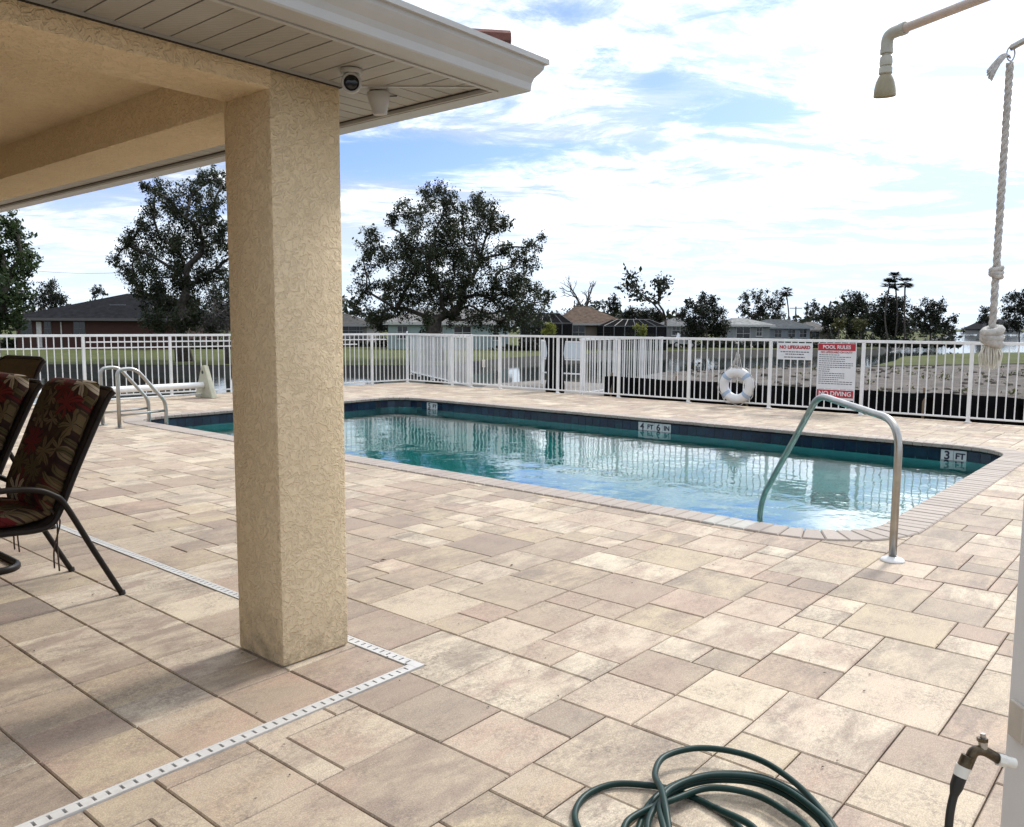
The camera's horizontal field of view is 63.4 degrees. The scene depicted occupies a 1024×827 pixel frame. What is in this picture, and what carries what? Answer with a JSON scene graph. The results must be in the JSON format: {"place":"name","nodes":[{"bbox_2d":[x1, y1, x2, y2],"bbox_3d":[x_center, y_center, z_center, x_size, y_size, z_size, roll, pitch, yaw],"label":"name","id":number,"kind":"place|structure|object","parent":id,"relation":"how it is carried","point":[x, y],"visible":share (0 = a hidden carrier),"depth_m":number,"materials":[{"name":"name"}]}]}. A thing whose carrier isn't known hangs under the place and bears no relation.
{"place":"outdoors","nodes":[
{"label":"outdoors","id":0,"kind":"place"},
{"bbox_2d":[342,313,378,343],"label":"grey roofed house","id":1,"kind":"structure","parent":0,"point":[351,324],"depth_m":85.64,"materials":[{"name":"paint"}]},
{"bbox_2d":[343,326,356,336],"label":"window","id":2,"kind":"structure","parent":1,"relation":"in","point":[346,329],"depth_m":85.54,"materials":[{"name":"glass"}]},
{"bbox_2d":[356,327,363,336],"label":"window","id":3,"kind":"structure","parent":1,"relation":"in","point":[359,329],"depth_m":85.54,"materials":[{"name":"glass"}]},
{"bbox_2d":[0,325,955,372],"bbox_3d":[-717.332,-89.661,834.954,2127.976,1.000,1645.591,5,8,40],"label":"lawn","id":4,"kind":"structure","parent":0,"point":[379,358],"depth_m":57.17,"materials":[{"name":"green plant"}]},
{"bbox_2d":[0,209,46,356],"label":"broadleaf tree","id":5,"kind":"object","parent":4,"relation":"on","point":[18,270],"visible":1,"depth_m":43.91,"materials":[{"name":"green plant"}]},
{"bbox_2d":[28,277,70,309],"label":"tree","id":6,"kind":"object","parent":4,"relation":"on","point":[53,299],"visible":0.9,"depth_m":87.78,"materials":[{"name":"green plant"}]},
{"bbox_2d":[90,283,108,299],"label":"tree","id":7,"kind":"object","parent":4,"relation":"on","point":[97,291],"visible":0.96,"depth_m":99.94,"materials":[{"name":"green plant"}]},
{"bbox_2d":[16,294,219,348],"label":"brick house","id":8,"kind":"structure","parent":4,"relation":"on","point":[117,314],"depth_m":71.73,"materials":[{"name":"brick"}]},
{"bbox_2d":[20,321,32,334],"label":"window","id":9,"kind":"structure","parent":8,"relation":"in","point":[28,331],"depth_m":71.62,"materials":[{"name":"glass"}]},
{"bbox_2d":[36,322,42,346],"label":"door","id":10,"kind":"structure","parent":8,"relation":"in","point":[38,324],"depth_m":71.62,"materials":[{"name":"paint"}]},
{"bbox_2d":[44,321,51,333],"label":"window","id":11,"kind":"structure","parent":8,"relation":"in","point":[47,324],"depth_m":71.59,"materials":[{"name":"glass"}]},
{"bbox_2d":[73,321,85,333],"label":"window","id":12,"kind":"structure","parent":8,"relation":"in","point":[78,326],"depth_m":71.59,"materials":[{"name":"glass"}]},
{"bbox_2d":[105,164,230,361],"bbox_3d":[-19.041,-8.892,49.012,10.707,11.881,7.016,1,6,9],"label":"shade tree","id":13,"kind":"object","parent":4,"relation":"on","point":[186,313],"visible":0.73,"depth_m":48.47,"materials":[{"name":"green plant"}]},
{"bbox_2d":[196,288,229,363],"bbox_3d":[-16.141,-4.856,46.181,2.569,4.369,2.360,5,8,40],"label":"moss draped tree","id":14,"kind":"object","parent":4,"relation":"on","point":[223,320],"visible":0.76,"depth_m":45.93,"materials":[{"name":"green plant"}]},
{"bbox_2d":[363,303,397,347],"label":"hedge tree","id":15,"kind":"object","parent":4,"relation":"on","point":[380,327],"visible":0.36,"depth_m":79.78,"materials":[{"name":"green plant"}]},
{"bbox_2d":[383,308,510,349],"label":"aqua house","id":16,"kind":"structure","parent":4,"relation":"on","point":[395,326],"depth_m":75.65,"materials":[{"name":"paint"}]},
{"bbox_2d":[396,325,408,339],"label":"window","id":17,"kind":"structure","parent":16,"relation":"in","point":[400,328],"depth_m":75.58,"materials":[{"name":"glass"}]},
{"bbox_2d":[454,326,470,339],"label":"window","id":18,"kind":"structure","parent":16,"relation":"in","point":[457,330],"depth_m":75.58,"materials":[{"name":"glass"}]},
{"bbox_2d":[492,325,499,340],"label":"window","id":19,"kind":"structure","parent":16,"relation":"in","point":[493,325],"depth_m":75.60,"materials":[{"name":"glass"}]},
{"bbox_2d":[343,177,556,360],"bbox_3d":[-3.893,-9.102,51.395,13.194,12.108,9.093,2,6,15],"label":"oak tree","id":20,"kind":"object","parent":4,"relation":"on","point":[459,296],"visible":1,"depth_m":50.74,"materials":[{"name":"green plant"}]},
{"bbox_2d":[0,331,962,350],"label":"undergrowth","id":21,"kind":"object","parent":4,"relation":"on","point":[11,344],"visible":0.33,"depth_m":87.17,"materials":[{"name":"green plant"}]},
{"bbox_2d":[520,313,572,342],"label":"screened porch","id":22,"kind":"object","parent":4,"relation":"on","point":[563,324],"visible":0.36,"depth_m":75.65,"materials":[{"name":"metal"}]},
{"bbox_2d":[540,322,557,334],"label":"shrub","id":23,"kind":"object","parent":4,"relation":"on","point":[546,330],"visible":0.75,"depth_m":69.94,"materials":[{"name":"green plant"}]},
{"bbox_2d":[560,277,595,306],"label":"bare tree","id":24,"kind":"object","parent":4,"relation":"on","point":[588,298],"visible":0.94,"depth_m":94.94,"materials":[{"name":"grey plant"}]},
{"bbox_2d":[601,293,621,316],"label":"tree","id":25,"kind":"object","parent":4,"relation":"on","point":[613,303],"visible":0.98,"depth_m":114.90,"materials":[{"name":"green plant"}]},
{"bbox_2d":[619,305,641,318],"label":"round bush","id":26,"kind":"object","parent":4,"relation":"on","point":[630,313],"visible":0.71,"depth_m":104.67,"materials":[{"name":"green plant"}]},
{"bbox_2d":[597,319,666,350],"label":"screened porch","id":27,"kind":"object","parent":4,"relation":"on","point":[620,327],"visible":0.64,"depth_m":75.71,"materials":[{"name":"metal"}]},
{"bbox_2d":[632,322,647,336],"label":"shrub","id":28,"kind":"object","parent":4,"relation":"on","point":[641,331],"visible":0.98,"depth_m":69.90,"materials":[{"name":"green plant"}]},
{"bbox_2d":[636,306,652,319],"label":"round bush","id":29,"kind":"object","parent":4,"relation":"on","point":[645,315],"visible":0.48,"depth_m":108.79,"materials":[{"name":"green plant"}]},
{"bbox_2d":[614,263,674,325],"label":"pine tree","id":30,"kind":"object","parent":4,"relation":"on","point":[661,283],"visible":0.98,"depth_m":90.37,"materials":[{"name":"green plant"}]},
{"bbox_2d":[649,307,663,322],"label":"round bush","id":31,"kind":"object","parent":4,"relation":"on","point":[657,316],"visible":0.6,"depth_m":112.47,"materials":[{"name":"green plant"}]},
{"bbox_2d":[670,333,694,347],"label":"parked truck","id":32,"kind":"object","parent":4,"relation":"on","point":[675,343],"visible":0.59,"depth_m":83.70,"materials":[{"name":"white paint"}]},
{"bbox_2d":[673,289,731,348],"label":"dense tree","id":33,"kind":"object","parent":4,"relation":"on","point":[695,327],"visible":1,"depth_m":81.80,"materials":[{"name":"green plant"}]},
{"bbox_2d":[735,288,786,320],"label":"feathery tree","id":34,"kind":"object","parent":4,"relation":"on","point":[759,311],"visible":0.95,"depth_m":124.98,"materials":[{"name":"green plant"}]},
{"bbox_2d":[778,286,793,319],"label":"palm tree","id":35,"kind":"object","parent":4,"relation":"on","point":[786,294],"visible":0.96,"depth_m":111.84,"materials":[{"name":"green plant"}]},
{"bbox_2d":[804,298,819,321],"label":"slim tree","id":36,"kind":"object","parent":4,"relation":"on","point":[814,306],"visible":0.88,"depth_m":117.80,"materials":[{"name":"green plant"}]},
{"bbox_2d":[812,303,852,339],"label":"dense tree","id":37,"kind":"object","parent":4,"relation":"on","point":[826,319],"visible":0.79,"depth_m":99.75,"materials":[{"name":"green plant"}]},
{"bbox_2d":[830,316,847,339],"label":"shrub","id":38,"kind":"object","parent":4,"relation":"on","point":[839,325],"visible":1,"depth_m":91.91,"materials":[{"name":"green plant"}]},
{"bbox_2d":[839,289,875,339],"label":"dense tree","id":39,"kind":"object","parent":4,"relation":"on","point":[858,302],"visible":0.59,"depth_m":103.46,"materials":[{"name":"green plant"}]},
{"bbox_2d":[851,317,869,346],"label":"shrub","id":40,"kind":"object","parent":4,"relation":"on","point":[858,325],"visible":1,"depth_m":91.82,"materials":[{"name":"green plant"}]},
{"bbox_2d":[859,290,915,339],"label":"dense tree","id":41,"kind":"object","parent":4,"relation":"on","point":[876,319],"visible":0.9,"depth_m":97.55,"materials":[{"name":"green plant"}]},
{"bbox_2d":[881,278,898,346],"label":"palm tree","id":42,"kind":"object","parent":4,"relation":"on","point":[889,284],"visible":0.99,"depth_m":94.11,"materials":[{"name":"green plant"}]},
{"bbox_2d":[886,271,902,337],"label":"palm tree","id":43,"kind":"object","parent":4,"relation":"on","point":[895,274],"visible":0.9,"depth_m":96.13,"materials":[{"name":"green plant"}]},
{"bbox_2d":[896,277,913,346],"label":"palm tree","id":44,"kind":"object","parent":4,"relation":"on","point":[904,285],"visible":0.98,"depth_m":94.94,"materials":[{"name":"green plant"}]},
{"bbox_2d":[907,296,959,339],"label":"dense tree","id":45,"kind":"object","parent":4,"relation":"on","point":[917,313],"visible":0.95,"depth_m":111.49,"materials":[{"name":"green plant"}]},
{"bbox_2d":[976,305,998,325],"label":"dense tree","id":46,"kind":"object","parent":4,"relation":"on","point":[984,318],"visible":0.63,"depth_m":260.29,"materials":[{"name":"green plant"}]},
{"bbox_2d":[963,320,1023,333],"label":"lake house","id":47,"kind":"structure","parent":4,"relation":"on","point":[975,328],"depth_m":302.47,"materials":[{"name":"paint"}]},
{"bbox_2d":[998,289,1023,341],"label":"dense tree","id":48,"kind":"object","parent":4,"relation":"on","point":[1015,309],"visible":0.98,"depth_m":125.00,"materials":[{"name":"green plant"}]},
{"bbox_2d":[0,382,1023,826],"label":"pool deck","id":49,"kind":"structure","parent":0,"point":[746,638],"depth_m":3.77,"materials":[{"name":"stone pavers"},{"name":"concrete pavers"}]},
{"bbox_2d":[0,372,43,574],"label":"patio chair","id":50,"kind":"object","parent":49,"relation":"on","point":[19,393],"visible":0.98,"depth_m":4.97,"materials":[{"name":"brown fabric"}]},
{"bbox_2d":[0,355,55,528],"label":"patio chair","id":51,"kind":"object","parent":49,"relation":"on","point":[30,367],"visible":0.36,"depth_m":6.08,"materials":[{"name":"brown metal"}]},
{"bbox_2d":[0,377,125,595],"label":"patio chair","id":52,"kind":"object","parent":49,"relation":"on","point":[66,417],"visible":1,"depth_m":4.44,"materials":[{"name":"brown fabric"}]},
{"bbox_2d":[32,365,216,405],"bbox_3d":[-7.765,-0.479,15.225,0.704,0.660,4.760,5,8,40],"label":"cover reel","id":53,"kind":"object","parent":49,"relation":"on","point":[204,385],"visible":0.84,"depth_m":16.68,"materials":[{"name":"white plastic"}]},
{"bbox_2d":[99,366,167,428],"bbox_3d":[-5.632,0.276,12.398,0.660,1.977,0.820,5,8,40],"label":"pool ladder","id":54,"kind":"object","parent":49,"relation":"attached to","point":[122,370],"visible":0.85,"depth_m":12.26,"materials":[{"name":"silver metal"}]},
{"bbox_2d":[0,333,406,399],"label":"picket fence","id":55,"kind":"object","parent":49,"relation":"on","point":[170,347],"visible":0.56,"depth_m":17.22,"materials":[{"name":"white metal"}]},
{"bbox_2d":[15,524,423,826],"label":"channel drain","id":56,"kind":"object","parent":49,"relation":"on","point":[85,803],"visible":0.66,"depth_m":3.14,"materials":[{"name":"white plastic"}]},
{"bbox_2d":[0,0,549,665],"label":"pavilion","id":57,"kind":"structure","parent":49,"relation":"on","point":[252,94],"depth_m":3.59,"materials":[{"name":"yellow paint"}]},
{"bbox_2d":[340,67,362,93],"bbox_3d":[-0.661,-1.363,3.414,0.093,0.098,0.093,-1,6,-12],"label":"security camera","id":58,"kind":"object","parent":57,"relation":"attached to","point":[351,82],"visible":1,"depth_m":3.38,"materials":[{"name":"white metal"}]},
{"bbox_2d":[367,87,396,115],"bbox_3d":[-0.589,-1.390,3.725,0.103,0.115,0.169,1,6,10],"label":"floodlight","id":59,"kind":"object","parent":57,"relation":"attached to","point":[378,98],"visible":1,"depth_m":3.67,"materials":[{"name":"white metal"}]},
{"bbox_2d":[405,331,471,386],"bbox_3d":[-1.866,-1.392,20.910,2.370,1.340,0.090,5,8,40],"label":"picket fence","id":60,"kind":"object","parent":49,"relation":"on","point":[452,382],"visible":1,"depth_m":20.86,"materials":[{"name":"white metal"}]},
{"bbox_2d":[123,396,1023,541],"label":"pool basin","id":61,"kind":"object","parent":49,"relation":"in","point":[1000,462],"visible":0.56,"depth_m":10.81,"materials":[{"name":"paint"}]},
{"bbox_2d":[178,407,986,530],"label":"pool water","id":62,"kind":"structure","parent":61,"relation":"in","point":[818,488],"depth_m":10.23,"materials":[{"name":"blue liquid"}]},
{"bbox_2d":[499,335,1023,422],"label":"picket fence","id":63,"kind":"object","parent":49,"relation":"on","point":[864,342],"visible":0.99,"depth_m":15.57,"materials":[{"name":"white metal"}]},
{"bbox_2d":[471,335,498,386],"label":"pool gate","id":64,"kind":"structure","parent":63,"relation":"attached to","point":[483,366],"depth_m":19.91,"materials":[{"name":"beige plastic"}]},
{"bbox_2d":[717,351,755,405],"bbox_3d":[4.240,-0.662,15.636,0.772,1.038,0.183,5,8,40],"label":"life ring","id":65,"kind":"object","parent":63,"relation":"hanging from","point":[746,393],"visible":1,"depth_m":15.57,"materials":[{"name":"plastic"}]},
{"bbox_2d":[778,343,811,359],"bbox_3d":[5.094,-1.119,14.944,0.625,0.300,0.012,5,8,40],"label":"lifeguard sign","id":66,"kind":"object","parent":63,"relation":"attached to","point":[795,351],"visible":1,"depth_m":14.93,"materials":[{"name":"white plastic"}]},
{"bbox_2d":[816,388,853,400],"bbox_3d":[5.658,-0.332,14.543,0.655,0.185,0.012,5,8,40],"label":"no diving sign","id":67,"kind":"object","parent":63,"relation":"attached to","point":[847,395],"visible":0.87,"depth_m":14.49,"materials":[{"name":"red plastic"}]},
{"bbox_2d":[816,343,855,389],"bbox_3d":[5.660,-0.826,14.490,0.655,0.800,0.012,5,8,40],"label":"pool rules sign","id":68,"kind":"object","parent":63,"relation":"attached to","point":[836,362],"visible":1,"depth_m":14.48,"materials":[{"name":"white plastic"}]},
{"bbox_2d":[571,745,966,826],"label":"garden hose","id":69,"kind":"object","parent":49,"relation":"on","point":[663,798],"visible":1,"depth_m":2.61,"materials":[{"name":"green rubber"}]},
{"bbox_2d":[757,394,904,563],"bbox_3d":[2.373,0.721,6.367,0.147,1.752,2.192,0,6,-5],"label":"pool handrail","id":70,"kind":"object","parent":49,"relation":"attached to","point":[891,422],"visible":0.94,"depth_m":5.38,"materials":[{"name":"silver metal"}]},
{"bbox_2d":[1000,503,1023,826],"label":"shower post","id":71,"kind":"object","parent":49,"relation":"on","point":[1012,813],"visible":1,"depth_m":2.23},
{"bbox_2d":[873,0,989,98],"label":"shower head arm","id":72,"kind":"object","parent":71,"relation":"attached to","point":[885,86],"visible":1,"depth_m":2.54},
{"bbox_2d":[953,733,1017,779],"bbox_3d":[1.214,0.880,2.129,0.159,0.116,0.038,0,6,-2],"label":"hose bib","id":73,"kind":"object","parent":71,"relation":"attached to","point":[964,765],"visible":1,"depth_m":2.12,"materials":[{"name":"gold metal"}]},
{"bbox_2d":[1006,37,1023,60],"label":"pull lever","id":74,"kind":"object","parent":71,"relation":"attached to","point":[1016,44],"visible":1,"depth_m":2.26,"materials":[{"name":"silver metal"}]},
{"bbox_2d":[978,53,1013,368],"bbox_3d":[1.353,-0.557,2.312,0.093,0.869,0.065,-2,7,-22],"label":"pull rope","id":75,"kind":"object","parent":74,"relation":"hanging from","point":[991,338],"visible":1,"depth_m":2.32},
{"bbox_2d":[0,0,1023,328],"label":"sky","id":76,"kind":"structure","parent":0,"point":[726,149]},
{"bbox_2d":[34,326,1023,402],"bbox_3d":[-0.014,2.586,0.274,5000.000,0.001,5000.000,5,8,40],"label":"lake","id":77,"kind":"structure","parent":0,"point":[915,351],"depth_m":49.37,"materials":[{"name":"grey liquid"}]},
{"bbox_2d":[573,297,583,307],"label":"bare tree","id":78,"kind":"object","parent":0,"point":[577,304],"visible":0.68,"depth_m":96.20,"materials":[{"name":"plant"}]},
{"bbox_2d":[563,307,617,347],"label":"brown roofed house","id":79,"kind":"structure","parent":0,"point":[586,321],"depth_m":81.77,"materials":[{"name":"paint"}]},
{"bbox_2d":[573,325,584,338],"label":"window","id":80,"kind":"structure","parent":79,"relation":"in","point":[578,330],"depth_m":81.54,"materials":[{"name":"glass"}]},
{"bbox_2d":[660,318,692,342],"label":"grey house","id":81,"kind":"structure","parent":0,"point":[673,326],"depth_m":99.49,"materials":[{"name":"paint"}]},
{"bbox_2d":[671,326,679,335],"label":"window","id":82,"kind":"structure","parent":81,"relation":"in","point":[674,328],"depth_m":99.44,"materials":[{"name":"glass"}]},
{"bbox_2d":[718,318,775,344],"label":"pale house","id":83,"kind":"structure","parent":0,"point":[744,328],"depth_m":94.54,"materials":[{"name":"paint"}]},
{"bbox_2d":[736,327,750,337],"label":"window","id":84,"kind":"structure","parent":83,"relation":"in","point":[741,332],"depth_m":94.49,"materials":[{"name":"glass"}]},
{"bbox_2d":[756,327,762,336],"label":"window","id":85,"kind":"structure","parent":83,"relation":"in","point":[758,329],"depth_m":94.49,"materials":[{"name":"glass"}]},
{"bbox_2d":[761,319,814,343],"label":"long grey house","id":86,"kind":"structure","parent":0,"point":[785,328],"depth_m":99.52,"materials":[{"name":"paint"}]},
{"bbox_2d":[774,329,781,337],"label":"window","id":87,"kind":"structure","parent":86,"relation":"in","point":[777,332],"depth_m":99.47,"materials":[{"name":"glass"}]},
{"bbox_2d":[788,329,795,337],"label":"window","id":88,"kind":"structure","parent":86,"relation":"in","point":[791,332],"depth_m":99.47,"materials":[{"name":"glass"}]},
{"bbox_2d":[799,329,806,337],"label":"window","id":89,"kind":"structure","parent":86,"relation":"in","point":[802,332],"depth_m":99.47,"materials":[{"name":"glass"}]},
{"bbox_2d":[803,322,829,342],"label":"brown house","id":90,"kind":"structure","parent":0,"point":[815,332],"depth_m":107.51,"materials":[{"name":"paint"}]},
{"bbox_2d":[811,331,818,337],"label":"window","id":91,"kind":"structure","parent":90,"relation":"in","point":[814,334],"depth_m":107.44,"materials":[{"name":"glass"}]},
{"bbox_2d":[632,364,1023,398],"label":"dirt bank","id":92,"kind":"structure","parent":0,"point":[948,383],"depth_m":35.83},
{"bbox_2d":[481,380,603,395],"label":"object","id":93,"kind":"object","parent":92,"relation":"on","point":[541,386],"visible":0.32,"depth_m":21.72,"materials":[{"name":"beige concrete"}]},
{"bbox_2d":[411,335,469,386],"bbox_3d":[-2.139,-1.574,23.433,0.090,1.287,6.174,-2,6,-20],"label":"gangway fence","id":94,"kind":"object","parent":93,"relation":"on","point":[423,361],"visible":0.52,"depth_m":23.31,"materials":[{"name":"white metal"}]},
{"bbox_2d":[545,334,564,392],"bbox_3d":[1.005,-0.884,19.301,0.460,1.900,0.453,5,8,40],"label":"silt fabric roll","id":95,"kind":"object","parent":93,"relation":"on","point":[551,366],"visible":0.52,"depth_m":19.11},
{"bbox_2d":[540,340,583,385],"bbox_3d":[1.361,-1.279,22.483,1.410,1.420,0.060,5,8,38],"label":"gangway screen","id":96,"kind":"object","parent":93,"relation":"on","point":[568,351],"visible":0.46,"depth_m":22.28,"materials":[{"name":"white metal"}]},
{"bbox_2d":[579,338,662,394],"bbox_3d":[2.753,-1.206,20.215,0.090,1.287,4.468,4,7,34],"label":"gangway fence","id":97,"kind":"object","parent":93,"relation":"on","point":[642,355],"visible":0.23,"depth_m":19.75,"materials":[{"name":"white metal"}]},
{"bbox_2d":[585,362,1023,394],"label":"rubble","id":98,"kind":"object","parent":92,"relation":"on","point":[992,381],"visible":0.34,"depth_m":36.39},
{"bbox_2d":[604,372,1023,425],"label":"silt barrier","id":99,"kind":"object","parent":92,"relation":"on","point":[1019,410],"visible":0.24,"depth_m":14.93,"materials":[{"name":"black fabric"}]},
{"bbox_2d":[685,362,1023,398],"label":"bank weeds","id":100,"kind":"object","parent":92,"relation":"on","point":[966,389],"visible":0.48,"depth_m":36.86,"materials":[{"name":"green plant"}]},
{"bbox_2d":[871,352,1023,366],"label":"lawn","id":101,"kind":"structure","parent":0,"point":[1013,359],"depth_m":54.96,"materials":[{"name":"green plant"}]},
{"bbox_3d":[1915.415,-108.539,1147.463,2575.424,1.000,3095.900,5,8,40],"label":"distant shore","id":102,"kind":"structure","parent":0,"visible":0},
{"bbox_2d":[4,294,1023,335],"bbox_3d":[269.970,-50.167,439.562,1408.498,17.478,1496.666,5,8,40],"label":"distant woodland","id":103,"kind":"object","parent":102,"relation":"on","point":[596,307],"visible":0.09,"depth_m":260.74,"materials":[{"name":"green plant"}]}
]}

